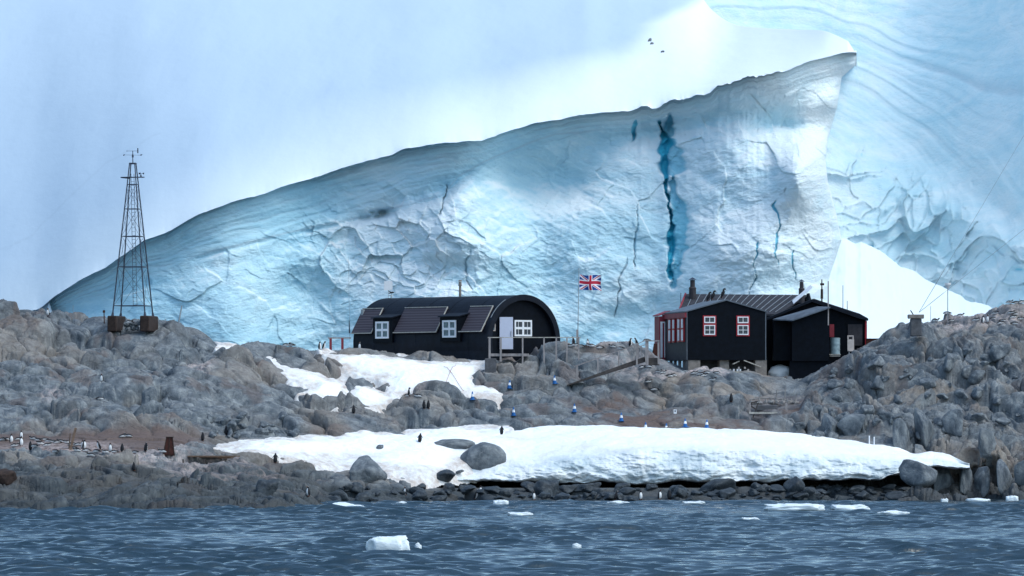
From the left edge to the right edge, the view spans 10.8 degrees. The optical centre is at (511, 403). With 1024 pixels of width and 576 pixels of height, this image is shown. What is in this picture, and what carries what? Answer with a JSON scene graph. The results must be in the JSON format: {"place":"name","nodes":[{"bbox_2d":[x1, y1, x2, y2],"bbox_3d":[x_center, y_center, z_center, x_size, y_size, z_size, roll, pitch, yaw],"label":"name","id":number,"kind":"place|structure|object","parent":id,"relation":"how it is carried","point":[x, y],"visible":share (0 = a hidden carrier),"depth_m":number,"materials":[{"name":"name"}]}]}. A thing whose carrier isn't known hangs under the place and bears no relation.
{"place":"outdoors","nodes":[
{"label":"outdoors","id":0,"kind":"place"},
{"bbox_2d":[35,301,51,311],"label":"snow bank","id":1,"kind":"structure","parent":0,"point":[46,306],"depth_m":1030.30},
{"bbox_2d":[0,0,856,309],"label":"glacier snow","id":2,"kind":"structure","parent":0,"point":[198,106],"depth_m":1079.70,"materials":[{"name":"snow"}]},
{"bbox_2d":[32,52,855,366],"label":"ice cliff","id":3,"kind":"structure","parent":0,"point":[646,212],"depth_m":1014.09,"materials":[{"name":"ice"}]},
{"bbox_2d":[0,299,1023,509],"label":"rocky ground","id":4,"kind":"structure","parent":0,"point":[179,382],"depth_m":383.92,"materials":[{"name":"stone"}]},
{"bbox_2d":[0,468,16,484],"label":"boulder","id":5,"kind":"object","parent":4,"relation":"on","point":[8,477],"visible":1,"depth_m":341.02,"materials":[{"name":"stone"}]},
{"bbox_2d":[68,428,76,449],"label":"leaning timber","id":6,"kind":"object","parent":4,"relation":"on","point":[72,441],"visible":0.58,"depth_m":360.86,"materials":[{"name":"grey wood"}]},
{"bbox_2d":[107,148,157,331],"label":"weather mast","id":7,"kind":"object","parent":4,"relation":"on","point":[147,323],"visible":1,"depth_m":389.68,"materials":[{"name":"metal"}]},
{"bbox_2d":[163,437,174,454],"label":"rusty hopper","id":8,"kind":"object","parent":4,"relation":"on","point":[168,445],"visible":1,"depth_m":357.02,"materials":[{"name":"metal"}]},
{"bbox_2d":[182,456,239,463],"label":"plank stack","id":9,"kind":"object","parent":4,"relation":"on","point":[223,458],"visible":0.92,"depth_m":357.67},
{"bbox_2d":[227,420,236,431],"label":"boulder","id":10,"kind":"object","parent":4,"relation":"on","point":[232,424],"visible":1,"depth_m":374.87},
{"bbox_2d":[255,428,268,434],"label":"boulder","id":11,"kind":"object","parent":4,"relation":"on","point":[261,431],"visible":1,"depth_m":374.41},
{"bbox_2d":[256,479,278,495],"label":"boulder","id":12,"kind":"object","parent":4,"relation":"on","point":[267,487],"visible":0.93,"depth_m":343.72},
{"bbox_2d":[288,428,300,437],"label":"boulder","id":13,"kind":"object","parent":4,"relation":"on","point":[295,432],"visible":1,"depth_m":375.49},
{"bbox_2d":[329,490,348,500],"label":"boulder","id":14,"kind":"object","parent":4,"relation":"on","point":[342,494],"visible":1,"depth_m":354.66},
{"bbox_2d":[328,337,350,349],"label":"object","id":15,"kind":"object","parent":4,"relation":"on","point":[330,342],"visible":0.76,"depth_m":400.92,"materials":[{"name":"grey wood"}]},
{"bbox_2d":[351,482,363,493],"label":"boulder","id":16,"kind":"object","parent":4,"relation":"on","point":[357,487],"visible":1,"depth_m":358.96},
{"bbox_2d":[354,492,371,501],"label":"boulder","id":17,"kind":"object","parent":4,"relation":"on","point":[364,496],"visible":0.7,"depth_m":356.41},
{"bbox_2d":[212,341,514,488],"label":"snow patches","id":18,"kind":"object","parent":4,"relation":"on","point":[410,458],"visible":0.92,"depth_m":378.06,"materials":[{"name":"snow"}]},
{"bbox_2d":[349,455,386,483],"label":"boulder","id":19,"kind":"object","parent":4,"relation":"on","point":[365,469],"visible":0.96,"depth_m":363.70,"materials":[{"name":"stone"}]},
{"bbox_2d":[384,281,392,297],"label":"white board","id":20,"kind":"object","parent":4,"relation":"on","point":[388,285],"visible":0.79,"depth_m":414.00,"materials":[{"name":"paint"}]},
{"bbox_2d":[411,490,426,500],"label":"boulder","id":21,"kind":"object","parent":4,"relation":"on","point":[420,495],"visible":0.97,"depth_m":360.69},
{"bbox_2d":[431,495,447,500],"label":"boulder","id":22,"kind":"object","parent":4,"relation":"on","point":[440,498],"visible":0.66,"depth_m":362.61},
{"bbox_2d":[436,469,455,482],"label":"boulder","id":23,"kind":"object","parent":4,"relation":"on","point":[447,475],"visible":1,"depth_m":369.62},
{"bbox_2d":[443,483,454,491],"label":"boulder","id":24,"kind":"object","parent":4,"relation":"on","point":[449,486],"visible":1,"depth_m":368.04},
{"bbox_2d":[350,280,559,360],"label":"nissen hut","id":25,"kind":"object","parent":4,"relation":"on","point":[462,327],"visible":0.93,"depth_m":401.62,"materials":[{"name":"black metal"}]},
{"bbox_2d":[498,317,507,349],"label":"doorway","id":26,"kind":"structure","parent":25,"relation":"in","point":[498,317],"depth_m":398.91,"materials":[{"name":"black paint"}]},
{"bbox_2d":[500,317,512,348],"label":"door","id":27,"kind":"structure","parent":25,"relation":"in","point":[506,323],"depth_m":398.81,"materials":[{"name":"paint"}]},
{"bbox_2d":[514,320,531,335],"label":"window","id":28,"kind":"structure","parent":25,"relation":"in","point":[522,327],"depth_m":400.27,"materials":[{"name":"white paint"}]},
{"bbox_2d":[460,485,476,494],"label":"boulder","id":29,"kind":"object","parent":4,"relation":"on","point":[466,489],"visible":1,"depth_m":365.69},
{"bbox_2d":[485,358,495,372],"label":"concrete block","id":30,"kind":"structure","parent":4,"relation":"on","point":[490,365],"depth_m":394.70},
{"bbox_2d":[484,486,505,493],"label":"boulder","id":31,"kind":"object","parent":4,"relation":"on","point":[494,489],"visible":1,"depth_m":364.17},
{"bbox_2d":[521,481,534,492],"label":"boulder","id":32,"kind":"object","parent":4,"relation":"on","point":[527,485],"visible":0.99,"depth_m":369.58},
{"bbox_2d":[488,337,580,363],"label":"hut deck","id":33,"kind":"structure","parent":4,"relation":"on","point":[501,354],"depth_m":395.66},
{"bbox_2d":[533,480,558,495],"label":"boulder","id":34,"kind":"object","parent":4,"relation":"on","point":[551,487],"visible":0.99,"depth_m":367.37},
{"bbox_2d":[553,492,569,499],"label":"boulder","id":35,"kind":"object","parent":4,"relation":"on","point":[561,496],"visible":0.82,"depth_m":364.37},
{"bbox_2d":[559,485,576,493],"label":"boulder","id":36,"kind":"object","parent":4,"relation":"on","point":[568,489],"visible":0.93,"depth_m":369.04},
{"bbox_2d":[576,268,601,346],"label":"flagpole","id":37,"kind":"object","parent":4,"relation":"on","point":[589,282],"visible":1,"depth_m":398.00,"materials":[{"name":"metal"}]},
{"bbox_2d":[578,482,600,492],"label":"boulder","id":38,"kind":"object","parent":4,"relation":"on","point":[588,487],"visible":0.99,"depth_m":369.18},
{"bbox_2d":[567,344,644,385],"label":"ramp","id":39,"kind":"structure","parent":4,"relation":"on","point":[630,364],"depth_m":392.16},
{"bbox_2d":[603,492,614,499],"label":"boulder","id":40,"kind":"object","parent":4,"relation":"on","point":[608,496],"visible":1,"depth_m":364.16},
{"bbox_2d":[614,483,629,491],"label":"boulder","id":41,"kind":"object","parent":4,"relation":"on","point":[618,486],"visible":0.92,"depth_m":367.88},
{"bbox_2d":[618,487,635,494],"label":"boulder","id":42,"kind":"object","parent":4,"relation":"on","point":[627,490],"visible":1,"depth_m":365.81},
{"bbox_2d":[636,340,661,364],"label":"entrance landing","id":43,"kind":"object","parent":4,"relation":"on","point":[651,361],"visible":1,"depth_m":391.78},
{"bbox_2d":[646,484,657,490],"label":"boulder","id":44,"kind":"object","parent":4,"relation":"on","point":[651,486],"visible":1,"depth_m":370.69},
{"bbox_2d":[671,487,686,498],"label":"boulder","id":45,"kind":"object","parent":4,"relation":"on","point":[680,493],"visible":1,"depth_m":365.28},
{"bbox_2d":[457,425,969,484],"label":"snow ledge","id":46,"kind":"object","parent":4,"relation":"on","point":[563,454],"visible":0.93,"depth_m":373.17,"materials":[{"name":"snow"}]},
{"bbox_2d":[434,439,474,448],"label":"boulder","id":47,"kind":"object","parent":46,"relation":"on","point":[458,443],"visible":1,"depth_m":375.09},
{"bbox_2d":[460,442,505,469],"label":"boulder","id":48,"kind":"object","parent":46,"relation":"on","point":[481,455],"visible":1,"depth_m":373.12,"materials":[{"name":"stone"}]},
{"bbox_2d":[892,418,909,450],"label":"boulder","id":49,"kind":"object","parent":46,"relation":"on","point":[901,436],"visible":1,"depth_m":379.15,"materials":[{"name":"stone"}]},
{"bbox_2d":[699,478,735,491],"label":"boulder","id":50,"kind":"object","parent":4,"relation":"on","point":[716,484],"visible":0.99,"depth_m":369.64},
{"bbox_2d":[718,487,735,498],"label":"boulder","id":51,"kind":"object","parent":4,"relation":"on","point":[726,492],"visible":0.91,"depth_m":367.75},
{"bbox_2d":[748,488,759,496],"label":"boulder","id":52,"kind":"object","parent":4,"relation":"on","point":[752,492],"visible":1,"depth_m":368.56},
{"bbox_2d":[653,277,867,378],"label":"timber hut","id":53,"kind":"object","parent":4,"relation":"on","point":[763,334],"visible":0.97,"depth_m":401.50,"materials":[{"name":"black paint"}]},
{"bbox_2d":[668,319,671,342],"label":"side window","id":54,"kind":"structure","parent":53,"relation":"in","point":[669,320],"depth_m":405.19,"materials":[{"name":"glass"}]},
{"bbox_2d":[672,319,675,341],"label":"side window","id":55,"kind":"structure","parent":53,"relation":"in","point":[673,320],"depth_m":403.61,"materials":[{"name":"glass"}]},
{"bbox_2d":[677,318,679,341],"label":"side window","id":56,"kind":"structure","parent":53,"relation":"in","point":[678,319],"depth_m":401.55,"materials":[{"name":"red paint"}]},
{"bbox_2d":[680,318,684,341],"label":"side window","id":57,"kind":"structure","parent":53,"relation":"in","point":[682,320],"depth_m":400.18,"materials":[{"name":"red paint"}]},
{"bbox_2d":[703,315,715,335],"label":"window","id":58,"kind":"structure","parent":53,"relation":"in","point":[709,322],"depth_m":399.69,"materials":[{"name":"red paint"}]},
{"bbox_2d":[736,316,749,335],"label":"window","id":59,"kind":"structure","parent":53,"relation":"in","point":[742,322],"depth_m":400.18,"materials":[{"name":"red paint"}]},
{"bbox_2d":[848,324,861,345],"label":"side door","id":60,"kind":"structure","parent":53,"relation":"in","point":[855,330],"depth_m":404.89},
{"bbox_2d":[756,405,776,410],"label":"stone slab","id":61,"kind":"structure","parent":4,"relation":"on","point":[763,407],"depth_m":387.35,"materials":[{"name":"concrete"}]},
{"bbox_2d":[749,402,786,419],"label":"driftwood frame","id":62,"kind":"object","parent":4,"relation":"on","point":[753,413],"visible":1,"depth_m":386.51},
{"bbox_2d":[749,387,798,404],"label":"whale skeleton","id":63,"kind":"object","parent":4,"relation":"on","point":[787,401],"visible":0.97,"depth_m":390.40},
{"bbox_2d":[768,365,788,376],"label":"snow heap","id":64,"kind":"object","parent":4,"relation":"on","point":[778,371],"visible":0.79,"depth_m":402.88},
{"bbox_2d":[770,484,786,492],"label":"boulder","id":65,"kind":"object","parent":4,"relation":"on","point":[776,488],"visible":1,"depth_m":369.39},
{"bbox_2d":[783,476,804,492],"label":"boulder","id":66,"kind":"object","parent":4,"relation":"on","point":[795,483],"visible":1,"depth_m":368.83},
{"bbox_2d":[794,422,805,430],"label":"boulder","id":67,"kind":"object","parent":4,"relation":"on","point":[800,425],"visible":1,"depth_m":383.90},
{"bbox_2d":[792,492,808,499],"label":"boulder","id":68,"kind":"object","parent":4,"relation":"on","point":[799,496],"visible":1,"depth_m":368.25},
{"bbox_2d":[808,491,820,499],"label":"boulder","id":69,"kind":"object","parent":4,"relation":"on","point":[816,496],"visible":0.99,"depth_m":369.05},
{"bbox_2d":[821,413,838,431],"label":"boulder","id":70,"kind":"object","parent":4,"relation":"on","point":[829,421],"visible":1,"depth_m":382.35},
{"bbox_2d":[826,379,842,388],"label":"boulder","id":71,"kind":"object","parent":4,"relation":"on","point":[833,383],"visible":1,"depth_m":390.12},
{"bbox_2d":[829,354,840,356],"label":"pallet","id":72,"kind":"object","parent":4,"relation":"on","point":[834,355],"visible":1,"depth_m":402.70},
{"bbox_2d":[830,338,839,353],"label":"drum","id":73,"kind":"object","parent":72,"relation":"on","point":[834,345],"visible":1,"depth_m":402.69,"materials":[{"name":"blue paint"}]},
{"bbox_2d":[832,393,842,402],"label":"boulder","id":74,"kind":"object","parent":4,"relation":"on","point":[837,397],"visible":1,"depth_m":388.87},
{"bbox_2d":[847,336,853,353],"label":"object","id":75,"kind":"object","parent":4,"relation":"on","point":[850,345],"visible":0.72,"depth_m":402.58,"materials":[{"name":"metal"}]},
{"bbox_2d":[844,378,856,389],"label":"boulder","id":76,"kind":"object","parent":4,"relation":"on","point":[850,384],"visible":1,"depth_m":389.55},
{"bbox_2d":[837,413,865,435],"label":"boulder","id":77,"kind":"object","parent":4,"relation":"on","point":[850,424],"visible":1,"depth_m":381.64,"materials":[{"name":"stone"}]},
{"bbox_2d":[847,485,864,493],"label":"boulder","id":78,"kind":"object","parent":4,"relation":"on","point":[857,488],"visible":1,"depth_m":372.14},
{"bbox_2d":[854,490,869,499],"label":"boulder","id":79,"kind":"object","parent":4,"relation":"on","point":[863,494],"visible":0.92,"depth_m":370.62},
{"bbox_2d":[860,405,874,414],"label":"boulder","id":80,"kind":"object","parent":4,"relation":"on","point":[866,409],"visible":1,"depth_m":382.71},
{"bbox_2d":[867,356,885,369],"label":"boulder","id":81,"kind":"object","parent":4,"relation":"on","point":[878,361],"visible":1,"depth_m":389.97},
{"bbox_2d":[870,375,884,389],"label":"boulder","id":82,"kind":"object","parent":4,"relation":"on","point":[877,383],"visible":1,"depth_m":389.02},
{"bbox_2d":[878,412,895,420],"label":"boulder","id":83,"kind":"object","parent":4,"relation":"on","point":[885,415],"visible":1,"depth_m":381.75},
{"bbox_2d":[881,484,895,489],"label":"boulder","id":84,"kind":"object","parent":4,"relation":"on","point":[890,486],"visible":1,"depth_m":373.46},
{"bbox_2d":[885,491,907,499],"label":"boulder","id":85,"kind":"object","parent":4,"relation":"on","point":[894,495],"visible":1,"depth_m":369.00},
{"bbox_2d":[893,394,902,403],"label":"boulder","id":86,"kind":"object","parent":4,"relation":"on","point":[897,399],"visible":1,"depth_m":385.72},
{"bbox_2d":[907,310,923,335],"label":"anchor block","id":87,"kind":"structure","parent":4,"relation":"on","point":[915,324],"depth_m":392.90,"materials":[{"name":"concrete"}]},
{"bbox_2d":[919,137,1022,311],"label":"guy wire","id":88,"kind":"object","parent":87,"relation":"attached to","point":[963,237],"visible":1,"depth_m":393.29,"materials":[{"name":"metal"}]},
{"bbox_2d":[898,459,937,487],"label":"boulder","id":89,"kind":"object","parent":4,"relation":"on","point":[913,473],"visible":1,"depth_m":370.18,"materials":[{"name":"stone"}]},
{"bbox_2d":[914,407,932,447],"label":"boulder","id":90,"kind":"object","parent":4,"relation":"on","point":[923,426],"visible":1,"depth_m":380.21,"materials":[{"name":"stone"}]},
{"bbox_2d":[919,378,935,389],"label":"boulder","id":91,"kind":"object","parent":4,"relation":"on","point":[927,383],"visible":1,"depth_m":386.40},
{"bbox_2d":[933,416,942,425],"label":"boulder","id":92,"kind":"object","parent":4,"relation":"on","point":[937,420],"visible":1,"depth_m":381.22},
{"bbox_2d":[934,467,953,490],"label":"boulder","id":93,"kind":"object","parent":4,"relation":"on","point":[944,479],"visible":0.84,"depth_m":376.27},
{"bbox_2d":[943,353,958,371],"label":"boulder","id":94,"kind":"object","parent":4,"relation":"on","point":[950,359],"visible":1,"depth_m":388.31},
{"bbox_2d":[942,408,962,436],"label":"boulder","id":95,"kind":"object","parent":4,"relation":"on","point":[952,421],"visible":1,"depth_m":380.46,"materials":[{"name":"stone"}]},
{"bbox_2d":[954,389,967,399],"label":"boulder","id":96,"kind":"object","parent":4,"relation":"on","point":[960,394],"visible":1,"depth_m":384.69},
{"bbox_2d":[959,468,972,494],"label":"boulder","id":97,"kind":"object","parent":4,"relation":"on","point":[966,481],"visible":1,"depth_m":376.20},
{"bbox_2d":[961,365,971,378],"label":"boulder","id":98,"kind":"object","parent":4,"relation":"on","point":[966,372],"visible":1,"depth_m":388.08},
{"bbox_2d":[964,356,978,364],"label":"boulder","id":99,"kind":"object","parent":4,"relation":"on","point":[969,360],"visible":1,"depth_m":390.16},
{"bbox_2d":[968,370,984,383],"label":"boulder","id":100,"kind":"object","parent":4,"relation":"on","point":[975,376],"visible":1,"depth_m":387.73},
{"bbox_2d":[971,386,983,398],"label":"boulder","id":101,"kind":"object","parent":4,"relation":"on","point":[977,392],"visible":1,"depth_m":384.46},
{"bbox_2d":[970,412,988,421],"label":"boulder","id":102,"kind":"object","parent":4,"relation":"on","point":[977,417],"visible":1,"depth_m":381.74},
{"bbox_2d":[973,466,990,497],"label":"boulder","id":103,"kind":"object","parent":4,"relation":"on","point":[981,479],"visible":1,"depth_m":375.94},
{"bbox_2d":[980,354,992,362],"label":"boulder","id":104,"kind":"object","parent":4,"relation":"on","point":[984,357],"visible":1,"depth_m":390.33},
{"bbox_2d":[978,428,996,468],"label":"boulder","id":105,"kind":"object","parent":4,"relation":"on","point":[987,443],"visible":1,"depth_m":377.04,"materials":[{"name":"stone"}]},
{"bbox_2d":[991,412,1006,421],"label":"boulder","id":106,"kind":"object","parent":4,"relation":"on","point":[996,415],"visible":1,"depth_m":383.33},
{"bbox_2d":[989,343,1010,362],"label":"boulder","id":107,"kind":"object","parent":4,"relation":"on","point":[997,353],"visible":1,"depth_m":389.87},
{"bbox_2d":[995,417,1010,425],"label":"boulder","id":108,"kind":"object","parent":4,"relation":"on","point":[1004,421],"visible":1,"depth_m":381.48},
{"bbox_2d":[996,459,1012,495],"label":"boulder","id":109,"kind":"object","parent":4,"relation":"on","point":[1004,478],"visible":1,"depth_m":374.58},
{"bbox_2d":[1014,460,1023,486],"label":"boulder","id":110,"kind":"object","parent":4,"relation":"on","point":[1019,473],"visible":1,"depth_m":373.28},
{"bbox_2d":[0,498,1023,575],"bbox_3d":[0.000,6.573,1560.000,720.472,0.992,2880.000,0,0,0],"label":"sea","id":111,"kind":"structure","parent":0,"point":[679,538],"depth_m":257.57,"materials":[{"name":"blue liquid"}]},
{"bbox_2d":[333,502,361,505],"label":"ice floe","id":112,"kind":"object","parent":111,"relation":"on","point":[343,503],"visible":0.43,"depth_m":331.86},
{"bbox_2d":[366,535,409,549],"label":"ice floe","id":113,"kind":"object","parent":111,"relation":"on","point":[399,542],"visible":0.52,"depth_m":238.60,"materials":[{"name":"ice"}]},
{"bbox_2d":[506,512,532,514],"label":"ice floe","id":114,"kind":"object","parent":111,"relation":"on","point":[518,513],"visible":1,"depth_m":317.90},
{"bbox_2d":[763,503,824,510],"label":"ice floe","id":115,"kind":"object","parent":111,"relation":"on","point":[786,507],"visible":0.97,"depth_m":331.45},
{"bbox_2d":[830,504,869,509],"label":"ice floe","id":116,"kind":"object","parent":111,"relation":"on","point":[846,507],"visible":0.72,"depth_m":333.49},
{"bbox_2d":[876,510,908,514],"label":"ice floe","id":117,"kind":"object","parent":111,"relation":"on","point":[892,512],"visible":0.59,"depth_m":317.75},
{"bbox_2d":[965,498,990,501],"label":"ice floe","id":118,"kind":"object","parent":111,"relation":"on","point":[976,500],"visible":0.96,"depth_m":362.65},
{"bbox_2d":[683,0,1023,307],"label":"icefall","id":119,"kind":"object","parent":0,"point":[926,134],"visible":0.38,"depth_m":1209.36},
{"bbox_2d":[829,238,991,337],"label":"avalanche cone","id":120,"kind":"object","parent":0,"point":[882,292],"visible":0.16,"depth_m":1086.62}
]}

